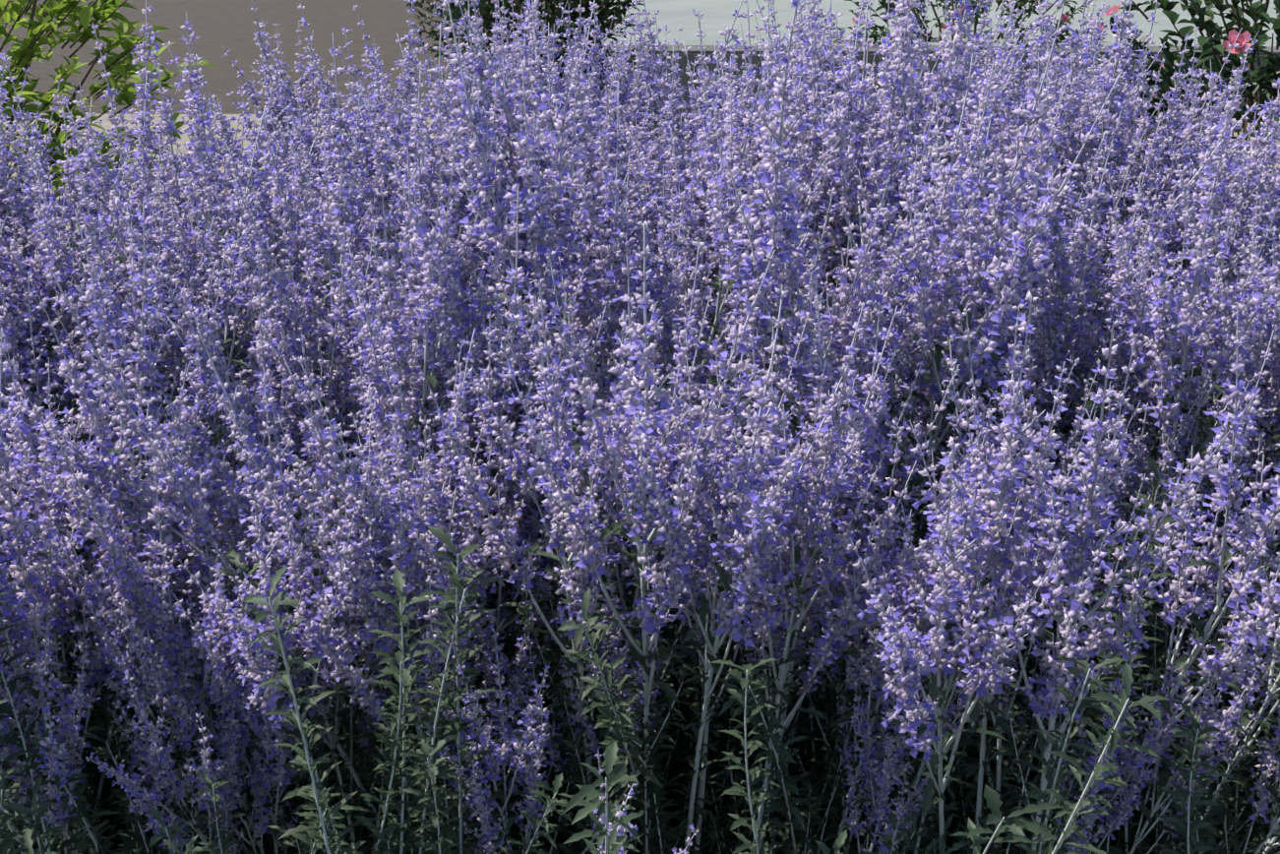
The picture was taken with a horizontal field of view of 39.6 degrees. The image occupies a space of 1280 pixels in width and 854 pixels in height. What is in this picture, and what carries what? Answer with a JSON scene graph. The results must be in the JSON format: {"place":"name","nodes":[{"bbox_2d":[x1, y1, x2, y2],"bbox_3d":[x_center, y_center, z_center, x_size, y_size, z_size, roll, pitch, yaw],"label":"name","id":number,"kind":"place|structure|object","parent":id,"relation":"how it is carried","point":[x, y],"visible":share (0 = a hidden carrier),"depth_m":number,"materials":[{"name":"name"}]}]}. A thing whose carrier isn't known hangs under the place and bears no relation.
{"place":"outdoors","nodes":[
{"label":"outdoors","id":0,"kind":"place"},
{"bbox_2d":[0,0,1254,850],"bbox_3d":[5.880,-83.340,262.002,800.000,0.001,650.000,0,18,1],"label":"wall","id":1,"kind":"structure","parent":0,"point":[218,27],"depth_m":16.45,"materials":[{"name":"grey paint"}]},
{"bbox_2d":[0,570,96,853],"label":"russian sage","id":2,"kind":"object","parent":1,"relation":"on","point":[10,791],"visible":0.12,"depth_m":1.95,"materials":[{"name":"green plant"}]},
{"bbox_2d":[3,433,95,849],"bbox_3d":[-1.387,0.420,2.479,1.115,1.080,1.067,7,19,21],"label":"russian sage","id":3,"kind":"object","parent":1,"relation":"on","point":[58,656],"depth_m":2.68,"materials":[{"name":"purple plant"}]},
{"bbox_2d":[0,50,124,556],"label":"sage plant","id":4,"kind":"object","parent":1,"relation":"on","point":[11,156],"visible":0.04,"depth_m":3.57,"materials":[{"name":"purple plant"}]},
{"bbox_2d":[0,136,192,638],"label":"sage plant","id":5,"kind":"object","parent":1,"relation":"on","point":[1,138],"depth_m":3.32,"materials":[{"name":"purple plant"}]},
{"bbox_2d":[14,413,222,849],"bbox_3d":[-1.017,0.429,2.931,0.964,0.788,0.944,-6,19,-17],"label":"russian sage","id":6,"kind":"object","parent":1,"relation":"on","point":[104,744],"visible":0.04,"depth_m":2.76,"materials":[{"name":"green plant"}]},
{"bbox_2d":[1,250,255,785],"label":"russian sage","id":7,"kind":"object","parent":1,"relation":"on","point":[71,399],"depth_m":3.19,"materials":[{"name":"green plant"}]},
{"bbox_2d":[0,304,269,853],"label":"sage plant","id":8,"kind":"object","parent":1,"relation":"on","point":[71,429],"visible":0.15,"depth_m":2.46,"materials":[{"name":"purple plant"}]},
{"bbox_2d":[0,0,380,666],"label":"sage plant","id":9,"kind":"object","parent":1,"relation":"on","point":[110,226],"visible":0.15,"depth_m":3.09,"materials":[{"name":"purple plant"}]},
{"bbox_2d":[0,246,445,771],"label":"russian sage","id":10,"kind":"object","parent":1,"relation":"on","point":[53,393],"depth_m":2.93,"materials":[{"name":"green plant"}]},
{"bbox_2d":[0,12,525,853],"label":"sage plant","id":11,"kind":"object","parent":1,"relation":"on","point":[342,198],"visible":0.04,"depth_m":2.90,"materials":[{"name":"purple plant"}]},
{"bbox_2d":[10,423,557,853],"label":"russian sage","id":12,"kind":"object","parent":1,"relation":"on","point":[372,780],"visible":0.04,"depth_m":2.45,"materials":[{"name":"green plant"}]},
{"bbox_2d":[70,358,581,779],"bbox_3d":[-0.536,0.295,3.307,1.039,0.811,1.117,8,20,23],"label":"russian sage","id":13,"kind":"object","parent":1,"relation":"on","point":[319,524],"depth_m":3.30,"materials":[{"name":"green plant"}]},
{"bbox_2d":[0,121,713,853],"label":"sage plant","id":14,"kind":"object","parent":1,"relation":"on","point":[26,609],"visible":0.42,"depth_m":2.26,"materials":[{"name":"purple plant"}]},
{"bbox_2d":[0,254,743,853],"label":"russian sage","id":15,"kind":"object","parent":1,"relation":"on","point":[232,635],"visible":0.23,"depth_m":2.18,"materials":[{"name":"purple plant"}]},
{"bbox_2d":[115,0,643,472],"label":"sage plant","id":16,"kind":"object","parent":1,"relation":"on","point":[282,108],"visible":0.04,"depth_m":4.32,"materials":[{"name":"purple plant"}]},
{"bbox_2d":[0,426,769,853],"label":"russian sage","id":17,"kind":"object","parent":1,"relation":"on","point":[407,677],"visible":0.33,"depth_m":2.03,"materials":[{"name":"green plant"}]},
{"bbox_2d":[74,353,755,853],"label":"russian sage","id":18,"kind":"object","parent":1,"relation":"on","point":[289,851],"visible":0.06,"depth_m":2.46,"materials":[{"name":"green plant"}]},
{"bbox_2d":[91,0,774,598],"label":"sage plant","id":19,"kind":"object","parent":1,"relation":"on","point":[379,96],"depth_m":3.64,"materials":[{"name":"purple plant"}]},
{"bbox_2d":[115,0,853,853],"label":"sage plant","id":20,"kind":"object","parent":1,"relation":"on","point":[282,319],"visible":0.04,"depth_m":2.78,"materials":[{"name":"purple plant"}]},
{"bbox_2d":[400,0,586,59],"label":"dark shrub","id":21,"kind":"object","parent":1,"relation":"on","point":[432,32],"visible":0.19,"depth_m":13.22,"materials":[{"name":"green plant"}]},
{"bbox_2d":[16,152,1066,853],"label":"sage plant","id":22,"kind":"object","parent":1,"relation":"on","point":[755,534],"visible":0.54,"depth_m":2.14,"materials":[{"name":"purple plant"}]},
{"bbox_2d":[363,0,828,319],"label":"sage plant","id":23,"kind":"object","parent":1,"relation":"on","point":[599,56],"depth_m":4.27,"materials":[{"name":"purple plant"}]},
{"bbox_2d":[296,0,1080,782],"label":"sage plant","id":24,"kind":"object","parent":1,"relation":"on","point":[428,177],"visible":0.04,"depth_m":3.18,"materials":[{"name":"purple plant"}]},
{"bbox_2d":[212,346,1177,853],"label":"russian sage","id":25,"kind":"object","parent":1,"relation":"on","point":[1039,830],"visible":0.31,"depth_m":1.90,"materials":[{"name":"green plant"}]},
{"bbox_2d":[444,10,1038,554],"bbox_3d":[0.266,-0.216,4.039,1.384,1.364,1.468,10,26,16],"label":"sage plant","id":26,"kind":"object","parent":1,"relation":"on","point":[687,105],"visible":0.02,"depth_m":3.91,"materials":[{"name":"purple plant"}]},
{"bbox_2d":[238,0,1276,853],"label":"sage plant","id":27,"kind":"object","parent":1,"relation":"on","point":[943,183],"visible":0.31,"depth_m":2.50,"materials":[{"name":"purple plant"}]},
{"bbox_2d":[585,0,1039,351],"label":"sage plant","id":28,"kind":"object","parent":1,"relation":"on","point":[655,69],"visible":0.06,"depth_m":4.36,"materials":[{"name":"purple plant"}]},
{"bbox_2d":[658,404,1026,801],"bbox_3d":[0.414,0.299,3.314,0.977,0.798,0.956,-12,22,-34],"label":"russian sage","id":29,"kind":"object","parent":1,"relation":"on","point":[816,636],"depth_m":3.00,"materials":[{"name":"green plant"}]},
{"bbox_2d":[421,217,1272,853],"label":"russian sage","id":30,"kind":"object","parent":1,"relation":"on","point":[878,780],"visible":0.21,"depth_m":2.33,"materials":[{"name":"purple plant"}]},
{"bbox_2d":[522,222,1279,853],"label":"sage plant","id":31,"kind":"object","parent":1,"relation":"on","point":[904,651],"visible":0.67,"depth_m":2.01,"materials":[{"name":"purple plant"}]},
{"bbox_2d":[527,377,1278,853],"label":"russian sage","id":32,"kind":"object","parent":1,"relation":"on","point":[793,815],"visible":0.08,"depth_m":2.38,"materials":[{"name":"green plant"}]},
{"bbox_2d":[564,45,1279,121],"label":"stone wall","id":33,"kind":"structure","parent":1,"relation":"on","point":[694,52],"depth_m":11.62,"materials":[{"name":"grey stone"}]},
{"bbox_2d":[612,0,1267,746],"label":"sage plant","id":34,"kind":"object","parent":1,"relation":"on","point":[1174,222],"visible":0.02,"depth_m":3.18,"materials":[{"name":"purple plant"}]},
{"bbox_2d":[819,0,1088,51],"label":"sage","id":35,"kind":"object","parent":1,"relation":"on","point":[1019,6],"visible":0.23,"depth_m":12.08,"materials":[{"name":"green plant"}]},
{"bbox_2d":[708,0,1279,519],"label":"sage plant","id":36,"kind":"object","parent":1,"relation":"on","point":[1074,63],"visible":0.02,"depth_m":3.77,"materials":[{"name":"purple plant"}]},
{"bbox_2d":[723,17,1279,852],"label":"sage plant","id":37,"kind":"object","parent":1,"relation":"on","point":[1170,356],"visible":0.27,"depth_m":2.60,"materials":[{"name":"purple plant"}]},
{"bbox_2d":[869,393,1279,853],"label":"russian sage","id":38,"kind":"object","parent":1,"relation":"on","point":[1151,612],"visible":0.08,"depth_m":2.49,"materials":[{"name":"green plant"}]},
{"bbox_2d":[874,0,1279,700],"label":"sage plant","id":39,"kind":"object","parent":1,"relation":"on","point":[1119,63],"visible":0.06,"depth_m":3.35,"materials":[{"name":"purple plant"}]},
{"bbox_2d":[892,451,1279,853],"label":"lavender plant","id":40,"kind":"object","parent":1,"relation":"on","point":[1188,777],"visible":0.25,"depth_m":2.06,"materials":[{"name":"green plant"}]},
{"bbox_2d":[912,341,1270,833],"bbox_3d":[0.930,0.269,3.237,1.106,0.903,1.083,1,18,3],"label":"lavender plant","id":41,"kind":"object","parent":1,"relation":"on","point":[1201,439],"visible":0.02,"depth_m":2.92,"materials":[{"name":"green plant"}]},
{"bbox_2d":[960,247,1248,785],"bbox_3d":[1.150,0.202,3.406,1.280,0.929,1.190,-4,18,-13],"label":"lavender plant","id":42,"kind":"object","parent":1,"relation":"on","point":[1156,439],"depth_m":3.06,"materials":[{"name":"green plant"}]},
{"bbox_2d":[988,150,1279,853],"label":"sage plant","id":43,"kind":"object","parent":1,"relation":"on","point":[1137,446],"visible":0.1,"depth_m":2.62,"materials":[{"name":"purple plant"}]},
{"bbox_2d":[1001,0,1279,458],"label":"sage plant","id":44,"kind":"object","parent":1,"relation":"on","point":[1170,114],"visible":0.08,"depth_m":3.87,"materials":[{"name":"purple plant"}]},
{"bbox_2d":[1083,353,1278,853],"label":"lavender plant","id":45,"kind":"object","parent":1,"relation":"on","point":[1216,782],"visible":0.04,"depth_m":2.45,"materials":[{"name":"green plant"}]},
{"bbox_2d":[1087,0,1279,426],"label":"rose bush","id":46,"kind":"object","parent":1,"relation":"on","point":[1254,78],"visible":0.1,"depth_m":4.81,"materials":[{"name":"green plant"}]},
{"bbox_2d":[1183,213,1279,805],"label":"sage plant","id":47,"kind":"object","parent":1,"relation":"on","point":[1249,248],"depth_m":3.08,"materials":[{"name":"purple plant"}]},
{"bbox_2d":[1245,643,1278,787],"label":"sage plant","id":48,"kind":"object","parent":1,"relation":"on","point":[1260,702],"visible":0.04,"depth_m":2.53,"materials":[{"name":"purple plant"}]},
{"bbox_2d":[1255,426,1279,543],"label":"lavender plant","id":49,"kind":"object","parent":1,"relation":"on","point":[1268,441],"visible":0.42,"depth_m":2.69,"materials":[{"name":"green plant"}]},
{"bbox_2d":[0,113,1279,413],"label":"gravel path","id":50,"kind":"structure","parent":0,"point":[106,125],"depth_m":11.14,"materials":[{"name":"grey gravel"}]},
{"bbox_2d":[1,3,32,181],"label":"lime shrub","id":51,"kind":"object","parent":50,"relation":"on","point":[17,133],"visible":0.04,"depth_m":6.75,"materials":[{"name":"green plant"}]},
{"bbox_2d":[0,0,216,303],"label":"lime shrub","id":52,"kind":"object","parent":50,"relation":"on","point":[104,12],"visible":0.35,"depth_m":5.37,"materials":[{"name":"green plant"}]},
{"bbox_2d":[429,0,651,121],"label":"dark shrub","id":53,"kind":"object","parent":50,"relation":"on","point":[487,8],"visible":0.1,"depth_m":7.69,"materials":[{"name":"green plant"}]},
{"bbox_2d":[580,0,1279,46],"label":"paved terrace","id":54,"kind":"structure","parent":0,"point":[674,15],"depth_m":14.00,"materials":[{"name":"grey concrete"}]}
]}

